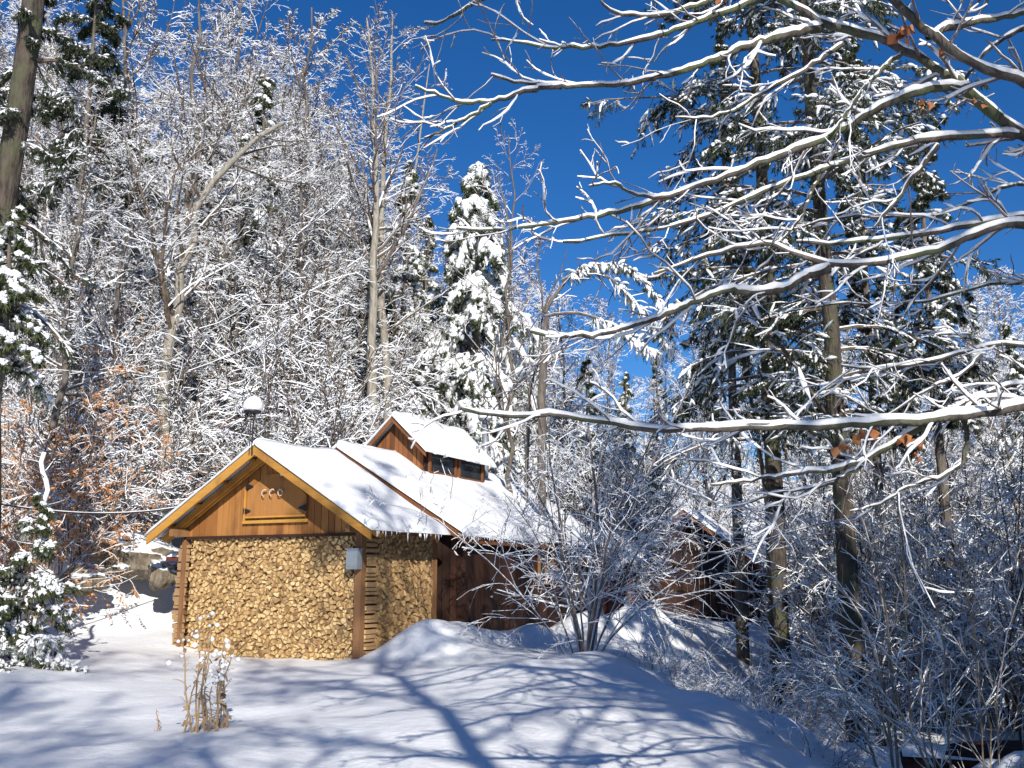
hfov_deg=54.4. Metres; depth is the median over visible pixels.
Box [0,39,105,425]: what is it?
bare tree
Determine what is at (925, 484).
thicket
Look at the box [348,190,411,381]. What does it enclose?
bare tree
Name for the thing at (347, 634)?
firewood log
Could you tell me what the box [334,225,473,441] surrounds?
bare tree
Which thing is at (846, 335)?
bare tree
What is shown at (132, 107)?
slim tree
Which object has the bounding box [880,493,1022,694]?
thicket
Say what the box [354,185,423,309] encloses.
bare tree
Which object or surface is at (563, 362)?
bare tree
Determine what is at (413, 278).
snowy conifer
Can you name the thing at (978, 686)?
leaning sapling
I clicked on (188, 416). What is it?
bush
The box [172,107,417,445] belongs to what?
bare tree
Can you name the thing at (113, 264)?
bare tree
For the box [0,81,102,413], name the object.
bare tree
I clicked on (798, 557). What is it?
thicket
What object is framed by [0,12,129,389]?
bare tree
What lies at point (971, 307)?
snowy conifer
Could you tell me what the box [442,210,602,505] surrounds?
forked tree
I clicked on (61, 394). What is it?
bare tree
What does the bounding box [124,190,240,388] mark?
bare tree
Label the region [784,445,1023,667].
thicket
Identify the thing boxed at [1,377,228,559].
bush
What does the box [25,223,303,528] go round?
thicket
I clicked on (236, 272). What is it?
bare tree
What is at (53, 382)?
thicket
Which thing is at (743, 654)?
pine tree
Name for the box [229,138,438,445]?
bare tree
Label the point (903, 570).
leaning sapling
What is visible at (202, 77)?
ash tree
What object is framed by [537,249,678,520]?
arching tree
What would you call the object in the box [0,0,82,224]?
bare tree
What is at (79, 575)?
boulder
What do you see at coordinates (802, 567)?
thicket
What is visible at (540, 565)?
window
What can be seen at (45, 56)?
bare tree
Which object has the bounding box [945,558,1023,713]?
bush
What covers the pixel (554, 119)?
sky
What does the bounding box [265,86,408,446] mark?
bare tree
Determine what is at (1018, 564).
thicket
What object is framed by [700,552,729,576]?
window
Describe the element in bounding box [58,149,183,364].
bare tree
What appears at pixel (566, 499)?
thicket
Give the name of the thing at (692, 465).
thicket
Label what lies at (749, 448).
bare tree
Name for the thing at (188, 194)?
bare tree
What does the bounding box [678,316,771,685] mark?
weeping hemlock
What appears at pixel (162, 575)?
boulder
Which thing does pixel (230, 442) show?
bush
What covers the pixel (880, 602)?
bush
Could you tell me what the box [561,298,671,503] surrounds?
bare tree
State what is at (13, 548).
young beech
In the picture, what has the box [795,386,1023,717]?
thicket
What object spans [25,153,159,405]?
bare tree
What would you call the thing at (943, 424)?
bare tree
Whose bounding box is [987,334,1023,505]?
bare tree
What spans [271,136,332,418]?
snowy conifer
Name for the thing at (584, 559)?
window
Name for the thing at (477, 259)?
spruce tree
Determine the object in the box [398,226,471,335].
bare tree
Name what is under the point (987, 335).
bare tree
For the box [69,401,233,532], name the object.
young beech
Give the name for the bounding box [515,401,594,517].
thicket
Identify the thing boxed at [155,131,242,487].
snowy conifer
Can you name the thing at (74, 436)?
young beech
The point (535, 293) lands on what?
bare tree
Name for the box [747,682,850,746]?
bank brush
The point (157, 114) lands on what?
bare tree
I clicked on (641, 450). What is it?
bare tree
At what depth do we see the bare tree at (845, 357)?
48.61 m
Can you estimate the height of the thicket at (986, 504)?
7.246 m
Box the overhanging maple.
[372,0,1023,607]
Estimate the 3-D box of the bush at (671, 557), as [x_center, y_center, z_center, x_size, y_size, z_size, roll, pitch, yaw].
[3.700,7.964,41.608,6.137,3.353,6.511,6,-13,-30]
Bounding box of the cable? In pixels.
[1,503,175,513]
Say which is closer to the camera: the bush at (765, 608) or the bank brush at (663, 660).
the bank brush at (663, 660)
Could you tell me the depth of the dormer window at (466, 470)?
23.72 m
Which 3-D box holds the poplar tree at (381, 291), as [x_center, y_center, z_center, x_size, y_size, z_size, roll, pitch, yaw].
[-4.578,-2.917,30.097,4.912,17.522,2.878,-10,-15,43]
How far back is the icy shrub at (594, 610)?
14.43 m
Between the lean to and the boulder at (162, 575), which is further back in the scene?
the lean to
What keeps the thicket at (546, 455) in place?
on the ground
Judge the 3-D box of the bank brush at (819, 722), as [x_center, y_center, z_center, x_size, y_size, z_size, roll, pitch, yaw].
[3.079,3.590,11.240,2.129,1.108,1.453,-6,-12,28]
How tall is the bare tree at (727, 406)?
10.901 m
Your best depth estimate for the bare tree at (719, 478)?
59.97 m
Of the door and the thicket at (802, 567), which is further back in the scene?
the thicket at (802, 567)
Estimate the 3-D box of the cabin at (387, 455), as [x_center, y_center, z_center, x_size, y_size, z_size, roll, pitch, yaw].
[-1.736,3.375,23.536,5.922,5.990,8.770,-5,-12,24]
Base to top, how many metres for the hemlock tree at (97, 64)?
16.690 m
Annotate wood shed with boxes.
[143,438,450,658]
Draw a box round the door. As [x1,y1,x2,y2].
[485,550,504,630]
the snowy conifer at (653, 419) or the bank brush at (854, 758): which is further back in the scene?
the snowy conifer at (653, 419)
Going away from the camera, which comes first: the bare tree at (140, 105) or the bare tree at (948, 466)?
the bare tree at (948, 466)
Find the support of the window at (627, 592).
in the lean to
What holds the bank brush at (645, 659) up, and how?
on the ground
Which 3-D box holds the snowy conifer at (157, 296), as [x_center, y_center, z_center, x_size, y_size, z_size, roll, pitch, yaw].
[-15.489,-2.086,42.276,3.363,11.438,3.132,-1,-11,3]
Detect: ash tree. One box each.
[89,0,309,387]
[97,68,320,538]
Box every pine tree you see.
[578,0,951,716]
[642,0,1023,744]
[680,21,760,664]
[832,37,924,586]
[869,112,992,716]
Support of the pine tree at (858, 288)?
on the ground
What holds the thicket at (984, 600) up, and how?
on the ground
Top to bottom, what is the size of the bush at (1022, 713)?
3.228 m
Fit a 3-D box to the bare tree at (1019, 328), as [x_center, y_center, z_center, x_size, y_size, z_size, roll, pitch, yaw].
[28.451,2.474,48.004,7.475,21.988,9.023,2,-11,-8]
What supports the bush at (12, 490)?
on the ground
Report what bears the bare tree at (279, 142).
on the ground
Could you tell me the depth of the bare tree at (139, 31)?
27.61 m
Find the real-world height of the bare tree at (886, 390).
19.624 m
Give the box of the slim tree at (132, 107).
[36,0,247,525]
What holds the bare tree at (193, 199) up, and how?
on the ground
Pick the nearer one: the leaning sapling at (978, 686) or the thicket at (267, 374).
the leaning sapling at (978, 686)
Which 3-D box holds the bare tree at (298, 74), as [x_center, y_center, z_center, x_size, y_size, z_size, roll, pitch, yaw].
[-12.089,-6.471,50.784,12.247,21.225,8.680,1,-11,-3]
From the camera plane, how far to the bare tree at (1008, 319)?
62.92 m
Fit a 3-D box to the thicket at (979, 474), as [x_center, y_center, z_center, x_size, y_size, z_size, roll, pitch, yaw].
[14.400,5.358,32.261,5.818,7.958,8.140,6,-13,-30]
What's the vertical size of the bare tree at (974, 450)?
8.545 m
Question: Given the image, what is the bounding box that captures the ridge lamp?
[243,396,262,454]
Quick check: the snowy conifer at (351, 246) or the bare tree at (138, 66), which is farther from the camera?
the bare tree at (138, 66)
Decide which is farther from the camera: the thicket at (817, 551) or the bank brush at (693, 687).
the thicket at (817, 551)
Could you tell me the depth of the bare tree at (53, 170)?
49.25 m
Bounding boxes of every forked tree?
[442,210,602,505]
[443,167,586,492]
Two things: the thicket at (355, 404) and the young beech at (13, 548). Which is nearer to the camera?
the young beech at (13, 548)
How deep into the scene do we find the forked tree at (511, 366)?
25.49 m
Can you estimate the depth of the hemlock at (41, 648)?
14.12 m
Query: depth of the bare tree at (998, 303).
60.68 m
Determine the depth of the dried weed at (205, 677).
8.81 m
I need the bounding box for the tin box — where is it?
[345,548,362,568]
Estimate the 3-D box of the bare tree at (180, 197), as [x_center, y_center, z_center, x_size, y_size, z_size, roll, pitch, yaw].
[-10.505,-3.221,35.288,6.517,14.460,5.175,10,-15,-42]
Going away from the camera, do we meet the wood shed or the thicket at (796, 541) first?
the wood shed
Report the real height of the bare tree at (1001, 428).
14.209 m
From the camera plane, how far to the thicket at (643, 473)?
32.21 m
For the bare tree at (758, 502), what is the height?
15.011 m
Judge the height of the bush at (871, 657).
4.930 m
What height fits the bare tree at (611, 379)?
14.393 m
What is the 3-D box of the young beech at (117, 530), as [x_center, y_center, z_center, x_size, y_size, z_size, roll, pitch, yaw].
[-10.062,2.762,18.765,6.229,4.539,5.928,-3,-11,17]
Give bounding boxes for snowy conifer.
[12,252,61,434]
[100,209,162,422]
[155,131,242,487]
[176,70,308,498]
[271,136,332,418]
[302,154,363,400]
[344,207,382,441]
[355,157,457,444]
[406,216,453,420]
[504,332,533,454]
[563,356,637,589]
[606,370,655,582]
[636,361,692,594]
[804,388,864,610]
[882,378,934,569]
[958,301,1011,584]
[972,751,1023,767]
[981,320,1023,558]
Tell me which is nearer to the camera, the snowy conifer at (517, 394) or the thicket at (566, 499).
the thicket at (566, 499)
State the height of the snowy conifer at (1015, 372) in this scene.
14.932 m
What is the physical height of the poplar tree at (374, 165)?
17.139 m
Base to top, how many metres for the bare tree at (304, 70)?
17.060 m
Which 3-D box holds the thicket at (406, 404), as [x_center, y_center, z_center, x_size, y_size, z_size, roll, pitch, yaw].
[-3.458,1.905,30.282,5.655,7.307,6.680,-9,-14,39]
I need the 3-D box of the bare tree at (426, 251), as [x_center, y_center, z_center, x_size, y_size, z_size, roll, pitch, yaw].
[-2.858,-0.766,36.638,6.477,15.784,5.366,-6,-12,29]
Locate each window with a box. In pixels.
[428,452,456,477]
[457,459,483,482]
[537,548,553,584]
[577,556,591,583]
[623,590,630,604]
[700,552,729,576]
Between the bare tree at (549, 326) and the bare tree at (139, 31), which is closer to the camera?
the bare tree at (139, 31)
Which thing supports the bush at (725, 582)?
on the ground
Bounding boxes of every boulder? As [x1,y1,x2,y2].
[61,561,109,597]
[82,532,145,564]
[103,542,177,580]
[148,561,178,590]
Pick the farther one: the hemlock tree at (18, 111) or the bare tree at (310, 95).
the bare tree at (310, 95)
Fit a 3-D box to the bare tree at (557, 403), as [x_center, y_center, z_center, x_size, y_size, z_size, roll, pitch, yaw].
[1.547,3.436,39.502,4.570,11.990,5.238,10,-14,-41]
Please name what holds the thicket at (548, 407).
on the ground
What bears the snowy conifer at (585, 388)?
on the ground
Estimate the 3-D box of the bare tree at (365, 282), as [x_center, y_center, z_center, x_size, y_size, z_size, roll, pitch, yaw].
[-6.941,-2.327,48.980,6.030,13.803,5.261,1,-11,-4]
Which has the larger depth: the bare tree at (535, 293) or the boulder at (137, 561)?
the bare tree at (535, 293)
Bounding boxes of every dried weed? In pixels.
[154,709,161,730]
[166,605,240,733]
[199,632,233,729]
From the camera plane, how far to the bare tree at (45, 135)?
50.90 m
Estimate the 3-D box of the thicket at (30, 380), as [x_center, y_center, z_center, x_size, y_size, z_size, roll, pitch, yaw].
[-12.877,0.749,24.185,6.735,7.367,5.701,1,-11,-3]
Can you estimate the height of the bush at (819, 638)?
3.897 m
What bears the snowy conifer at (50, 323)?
on the ground
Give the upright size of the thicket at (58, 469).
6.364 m
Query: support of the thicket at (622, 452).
on the ground
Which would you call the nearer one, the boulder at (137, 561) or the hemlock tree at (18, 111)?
the hemlock tree at (18, 111)
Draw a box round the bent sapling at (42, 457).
[12,452,69,625]
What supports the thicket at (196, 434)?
on the ground
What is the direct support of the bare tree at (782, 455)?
on the ground
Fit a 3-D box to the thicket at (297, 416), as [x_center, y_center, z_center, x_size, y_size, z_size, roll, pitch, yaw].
[-4.669,1.210,24.082,7.512,8.216,6.358,6,-12,-28]
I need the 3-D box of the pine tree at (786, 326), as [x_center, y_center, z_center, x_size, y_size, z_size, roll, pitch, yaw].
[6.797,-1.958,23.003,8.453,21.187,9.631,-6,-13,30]
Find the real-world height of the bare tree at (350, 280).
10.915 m
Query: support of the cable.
attached to the hemlock tree at (18, 111)
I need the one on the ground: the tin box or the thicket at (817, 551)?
the thicket at (817, 551)
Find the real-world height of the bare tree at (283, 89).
16.259 m
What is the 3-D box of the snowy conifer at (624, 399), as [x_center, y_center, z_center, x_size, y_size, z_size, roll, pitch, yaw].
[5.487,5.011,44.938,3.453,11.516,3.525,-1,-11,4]
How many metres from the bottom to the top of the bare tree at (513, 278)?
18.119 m
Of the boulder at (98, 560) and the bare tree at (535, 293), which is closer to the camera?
the boulder at (98, 560)
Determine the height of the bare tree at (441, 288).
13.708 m
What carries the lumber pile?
on the ground
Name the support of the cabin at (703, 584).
on the ground
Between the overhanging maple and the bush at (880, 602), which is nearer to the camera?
the overhanging maple
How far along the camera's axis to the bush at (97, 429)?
27.43 m
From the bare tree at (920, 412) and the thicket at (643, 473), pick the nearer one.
the thicket at (643, 473)
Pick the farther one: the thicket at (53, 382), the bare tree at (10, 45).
the bare tree at (10, 45)
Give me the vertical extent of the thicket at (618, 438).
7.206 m
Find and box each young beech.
[0,345,180,601]
[0,391,156,579]
[0,422,90,641]
[0,439,169,622]
[1,316,194,546]
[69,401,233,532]
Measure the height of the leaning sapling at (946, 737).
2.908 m
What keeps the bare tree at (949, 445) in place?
on the ground
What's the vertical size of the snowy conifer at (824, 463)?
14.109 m
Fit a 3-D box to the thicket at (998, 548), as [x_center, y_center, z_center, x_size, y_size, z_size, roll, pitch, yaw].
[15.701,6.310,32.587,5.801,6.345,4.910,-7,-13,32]
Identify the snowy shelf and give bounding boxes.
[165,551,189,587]
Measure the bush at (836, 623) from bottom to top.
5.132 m
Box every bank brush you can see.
[601,613,747,686]
[618,639,693,670]
[640,646,790,701]
[655,647,835,725]
[694,653,882,751]
[746,696,902,767]
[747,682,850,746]
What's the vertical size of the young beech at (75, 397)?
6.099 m
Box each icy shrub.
[366,407,887,672]
[482,336,743,651]
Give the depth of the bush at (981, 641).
24.57 m
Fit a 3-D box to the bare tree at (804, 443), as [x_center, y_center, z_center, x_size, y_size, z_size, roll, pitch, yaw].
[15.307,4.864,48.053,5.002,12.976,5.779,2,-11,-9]
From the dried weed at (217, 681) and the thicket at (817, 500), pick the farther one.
the thicket at (817, 500)
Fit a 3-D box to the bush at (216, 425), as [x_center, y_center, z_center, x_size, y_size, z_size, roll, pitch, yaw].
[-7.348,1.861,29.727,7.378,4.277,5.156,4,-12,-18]
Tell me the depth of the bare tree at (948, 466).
29.19 m
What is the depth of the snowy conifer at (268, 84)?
30.06 m
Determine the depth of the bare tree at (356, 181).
62.58 m
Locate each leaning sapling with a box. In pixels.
[713,466,983,767]
[767,529,994,767]
[799,411,959,750]
[873,522,1023,767]
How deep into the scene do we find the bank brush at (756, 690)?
12.11 m
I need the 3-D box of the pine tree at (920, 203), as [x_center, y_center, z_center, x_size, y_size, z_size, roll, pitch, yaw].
[11.598,0.568,27.446,3.413,17.626,2.957,-5,-12,23]
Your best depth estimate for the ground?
10.70 m
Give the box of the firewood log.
[344,631,350,636]
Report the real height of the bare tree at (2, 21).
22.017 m
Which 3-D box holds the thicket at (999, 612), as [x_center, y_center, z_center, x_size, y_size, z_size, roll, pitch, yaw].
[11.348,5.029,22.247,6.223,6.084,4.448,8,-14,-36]
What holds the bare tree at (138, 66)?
on the ground
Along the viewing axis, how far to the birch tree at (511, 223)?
38.20 m
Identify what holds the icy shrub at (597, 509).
on the ground
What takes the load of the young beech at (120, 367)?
on the ground
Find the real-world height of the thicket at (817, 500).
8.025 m
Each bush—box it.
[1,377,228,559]
[1,403,84,473]
[1,415,85,520]
[2,376,198,519]
[2,449,82,518]
[53,342,196,457]
[85,365,361,542]
[91,333,287,496]
[138,378,360,490]
[191,391,297,474]
[637,533,702,593]
[710,534,799,618]
[743,629,948,746]
[745,533,1017,730]
[747,554,943,696]
[760,571,914,686]
[762,510,911,599]
[773,538,1023,737]
[792,537,1020,687]
[825,597,1022,733]
[903,548,1023,722]
[911,609,1023,731]
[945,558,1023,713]
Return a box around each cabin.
[331,411,615,630]
[637,506,790,621]
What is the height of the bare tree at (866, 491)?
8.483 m
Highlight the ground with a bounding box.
[0,407,1023,767]
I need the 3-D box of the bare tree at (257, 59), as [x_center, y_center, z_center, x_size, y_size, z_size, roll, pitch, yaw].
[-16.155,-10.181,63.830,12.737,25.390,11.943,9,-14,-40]
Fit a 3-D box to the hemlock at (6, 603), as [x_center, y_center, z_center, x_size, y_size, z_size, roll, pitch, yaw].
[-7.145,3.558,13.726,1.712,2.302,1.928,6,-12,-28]
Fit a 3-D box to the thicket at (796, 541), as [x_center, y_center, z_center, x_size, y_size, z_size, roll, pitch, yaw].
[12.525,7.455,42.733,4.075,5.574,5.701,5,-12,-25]
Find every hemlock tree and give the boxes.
[0,0,97,532]
[18,0,188,468]
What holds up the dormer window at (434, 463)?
in the cabin at (387, 455)
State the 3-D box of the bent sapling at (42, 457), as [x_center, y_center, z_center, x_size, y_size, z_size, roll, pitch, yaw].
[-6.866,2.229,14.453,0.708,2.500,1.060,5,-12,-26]
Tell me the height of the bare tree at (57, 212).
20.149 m
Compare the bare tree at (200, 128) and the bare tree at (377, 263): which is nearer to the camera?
the bare tree at (377, 263)
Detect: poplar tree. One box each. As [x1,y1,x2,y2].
[293,10,429,422]
[317,0,457,438]
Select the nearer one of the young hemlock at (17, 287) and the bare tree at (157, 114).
the young hemlock at (17, 287)
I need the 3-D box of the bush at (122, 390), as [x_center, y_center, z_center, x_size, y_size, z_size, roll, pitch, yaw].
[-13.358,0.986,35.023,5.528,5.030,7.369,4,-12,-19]
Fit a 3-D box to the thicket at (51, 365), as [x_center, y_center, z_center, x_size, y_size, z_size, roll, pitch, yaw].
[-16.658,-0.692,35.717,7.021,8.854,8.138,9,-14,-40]
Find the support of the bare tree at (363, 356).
on the ground
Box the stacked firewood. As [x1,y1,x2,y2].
[171,534,432,660]
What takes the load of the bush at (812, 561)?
on the ground
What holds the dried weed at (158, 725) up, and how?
on the ground
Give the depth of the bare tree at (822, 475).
33.93 m
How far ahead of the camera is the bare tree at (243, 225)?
30.52 m
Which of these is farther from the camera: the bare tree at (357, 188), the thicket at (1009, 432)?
the bare tree at (357, 188)
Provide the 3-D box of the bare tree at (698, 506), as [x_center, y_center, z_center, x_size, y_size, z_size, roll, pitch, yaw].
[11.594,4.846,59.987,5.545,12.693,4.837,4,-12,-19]
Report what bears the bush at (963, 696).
on the ground
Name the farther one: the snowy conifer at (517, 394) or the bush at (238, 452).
the snowy conifer at (517, 394)
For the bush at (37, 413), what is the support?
on the ground
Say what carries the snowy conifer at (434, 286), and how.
on the ground
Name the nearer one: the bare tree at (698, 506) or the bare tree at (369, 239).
the bare tree at (369, 239)
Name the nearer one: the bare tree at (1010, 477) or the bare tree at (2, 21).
the bare tree at (1010, 477)
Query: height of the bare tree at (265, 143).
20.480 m
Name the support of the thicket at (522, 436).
on the ground
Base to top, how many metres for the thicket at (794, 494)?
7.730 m
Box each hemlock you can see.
[0,205,56,430]
[0,491,89,673]
[0,564,32,672]
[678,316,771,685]
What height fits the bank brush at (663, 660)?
0.847 m
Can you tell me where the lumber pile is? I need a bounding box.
[900,740,1023,767]
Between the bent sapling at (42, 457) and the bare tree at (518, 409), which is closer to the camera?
the bent sapling at (42, 457)
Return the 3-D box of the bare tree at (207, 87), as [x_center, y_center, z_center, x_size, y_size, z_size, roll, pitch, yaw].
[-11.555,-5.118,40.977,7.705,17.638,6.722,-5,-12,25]
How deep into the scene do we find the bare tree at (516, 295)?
60.85 m
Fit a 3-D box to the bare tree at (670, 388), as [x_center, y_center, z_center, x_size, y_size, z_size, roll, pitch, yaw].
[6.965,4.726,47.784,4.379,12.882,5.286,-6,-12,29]
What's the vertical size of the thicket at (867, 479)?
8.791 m
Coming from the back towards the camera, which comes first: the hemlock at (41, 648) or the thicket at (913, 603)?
the thicket at (913, 603)
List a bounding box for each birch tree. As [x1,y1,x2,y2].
[348,64,456,377]
[482,117,569,402]
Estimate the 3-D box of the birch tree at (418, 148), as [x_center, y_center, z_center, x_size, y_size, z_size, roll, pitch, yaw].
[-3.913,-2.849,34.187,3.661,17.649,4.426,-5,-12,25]
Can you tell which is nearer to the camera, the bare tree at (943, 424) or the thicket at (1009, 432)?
the thicket at (1009, 432)
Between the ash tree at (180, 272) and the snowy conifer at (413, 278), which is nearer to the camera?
the ash tree at (180, 272)
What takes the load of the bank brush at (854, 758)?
on the ground
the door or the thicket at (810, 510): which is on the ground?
the thicket at (810, 510)
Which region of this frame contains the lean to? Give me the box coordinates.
[594,529,647,615]
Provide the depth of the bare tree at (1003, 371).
48.80 m
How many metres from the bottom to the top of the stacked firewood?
2.469 m
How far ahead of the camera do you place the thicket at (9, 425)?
23.98 m
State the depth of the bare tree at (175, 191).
50.90 m
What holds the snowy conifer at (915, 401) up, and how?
on the ground
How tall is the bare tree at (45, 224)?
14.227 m
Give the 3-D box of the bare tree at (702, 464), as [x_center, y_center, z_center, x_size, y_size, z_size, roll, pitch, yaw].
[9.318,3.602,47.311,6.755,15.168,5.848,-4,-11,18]
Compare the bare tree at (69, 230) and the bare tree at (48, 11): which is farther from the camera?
the bare tree at (48, 11)
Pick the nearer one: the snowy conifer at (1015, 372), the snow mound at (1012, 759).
the snow mound at (1012, 759)
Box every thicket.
[1,332,148,506]
[1,352,153,553]
[1,385,135,547]
[2,264,144,438]
[4,347,123,420]
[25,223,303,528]
[105,330,297,539]
[113,185,436,502]
[147,233,448,496]
[275,323,378,444]
[282,319,442,446]
[304,355,456,443]
[378,364,566,495]
[413,388,567,485]
[515,399,714,582]
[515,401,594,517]
[516,424,578,487]
[517,393,555,444]
[524,396,712,596]
[536,440,677,538]
[546,406,674,566]
[546,408,698,589]
[552,415,641,539]
[560,424,710,599]
[689,445,954,708]
[714,437,1018,712]
[729,441,915,569]
[748,437,925,594]
[751,503,833,593]
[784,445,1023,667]
[787,454,861,601]
[793,502,914,639]
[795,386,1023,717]
[801,481,1015,729]
[809,404,1023,628]
[819,425,992,569]
[825,428,1023,616]
[851,423,1023,578]
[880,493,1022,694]
[883,468,1023,724]
[890,417,1023,740]
[916,514,1023,612]
[920,470,1023,730]
[965,460,1023,580]
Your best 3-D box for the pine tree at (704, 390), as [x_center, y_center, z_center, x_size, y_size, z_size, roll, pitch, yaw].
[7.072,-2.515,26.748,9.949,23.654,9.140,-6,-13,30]
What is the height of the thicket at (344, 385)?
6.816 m
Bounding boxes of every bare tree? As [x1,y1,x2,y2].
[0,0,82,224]
[0,0,108,313]
[0,9,108,391]
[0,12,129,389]
[0,25,146,442]
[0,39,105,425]
[0,57,130,393]
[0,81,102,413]
[1,0,86,238]
[1,65,130,509]
[1,83,186,542]
[2,0,226,537]
[6,142,226,538]
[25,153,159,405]
[25,164,124,402]
[26,113,102,348]
[27,0,299,489]
[30,49,175,334]
[42,60,173,360]
[44,164,194,452]
[47,85,261,461]
[54,72,207,364]
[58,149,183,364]
[95,55,360,455]
[106,84,202,332]
[107,101,274,417]
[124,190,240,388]
[131,59,287,332]
[142,72,366,343]
[146,81,369,400]
[146,120,338,457]
[152,81,239,292]
[160,74,235,317]
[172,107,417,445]
[175,48,389,332]
[181,44,288,269]
[183,143,359,442]
[189,7,456,441]
[194,80,313,256]
[202,34,390,375]
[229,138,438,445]
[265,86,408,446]
[304,113,444,442]
[309,229,360,406]
[310,140,399,401]
[330,146,391,346]
[333,165,506,424]
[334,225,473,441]
[343,315,411,442]
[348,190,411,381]
[350,206,399,384]
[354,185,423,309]
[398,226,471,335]
[434,279,445,319]
[467,239,608,456]
[470,334,533,453]
[498,280,562,418]
[502,276,584,464]
[512,293,640,490]
[513,329,609,504]
[517,327,604,504]
[520,296,609,518]
[530,363,585,463]
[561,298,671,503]
[586,339,685,500]
[611,416,655,532]
[622,351,704,514]
[636,317,764,605]
[641,344,764,534]
[667,374,759,560]
[697,397,794,552]
[720,346,809,551]
[723,317,870,607]
[742,368,815,567]
[780,358,873,605]
[782,295,884,491]
[785,435,863,610]
[811,290,956,499]
[815,289,933,496]
[831,433,913,547]
[850,430,893,498]
[869,265,1023,503]
[869,347,978,490]
[887,281,1004,505]
[897,429,1010,623]
[907,425,1009,588]
[915,424,1019,587]
[917,373,975,505]
[925,268,1023,475]
[930,377,1023,606]
[954,278,1023,467]
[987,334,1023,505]
[987,391,1018,494]
[993,302,1023,381]
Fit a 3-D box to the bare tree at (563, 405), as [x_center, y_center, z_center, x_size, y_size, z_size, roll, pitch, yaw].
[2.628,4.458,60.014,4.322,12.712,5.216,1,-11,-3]
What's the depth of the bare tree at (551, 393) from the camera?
47.74 m
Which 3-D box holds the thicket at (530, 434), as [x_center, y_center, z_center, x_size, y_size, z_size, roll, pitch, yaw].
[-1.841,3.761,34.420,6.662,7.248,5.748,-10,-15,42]
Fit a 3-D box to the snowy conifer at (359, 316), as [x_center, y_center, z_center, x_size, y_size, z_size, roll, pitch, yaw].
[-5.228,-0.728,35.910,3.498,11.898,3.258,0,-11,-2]
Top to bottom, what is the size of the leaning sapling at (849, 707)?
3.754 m
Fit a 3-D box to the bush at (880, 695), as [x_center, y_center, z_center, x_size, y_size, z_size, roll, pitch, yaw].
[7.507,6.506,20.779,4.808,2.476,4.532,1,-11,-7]
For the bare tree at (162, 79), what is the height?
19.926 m
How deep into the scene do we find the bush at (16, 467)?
26.73 m
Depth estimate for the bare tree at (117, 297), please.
24.73 m
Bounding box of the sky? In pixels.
[0,0,1023,480]
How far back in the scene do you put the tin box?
16.47 m
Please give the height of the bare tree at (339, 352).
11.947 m
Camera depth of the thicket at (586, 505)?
32.44 m
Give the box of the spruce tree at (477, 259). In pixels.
[406,161,549,499]
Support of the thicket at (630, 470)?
on the ground

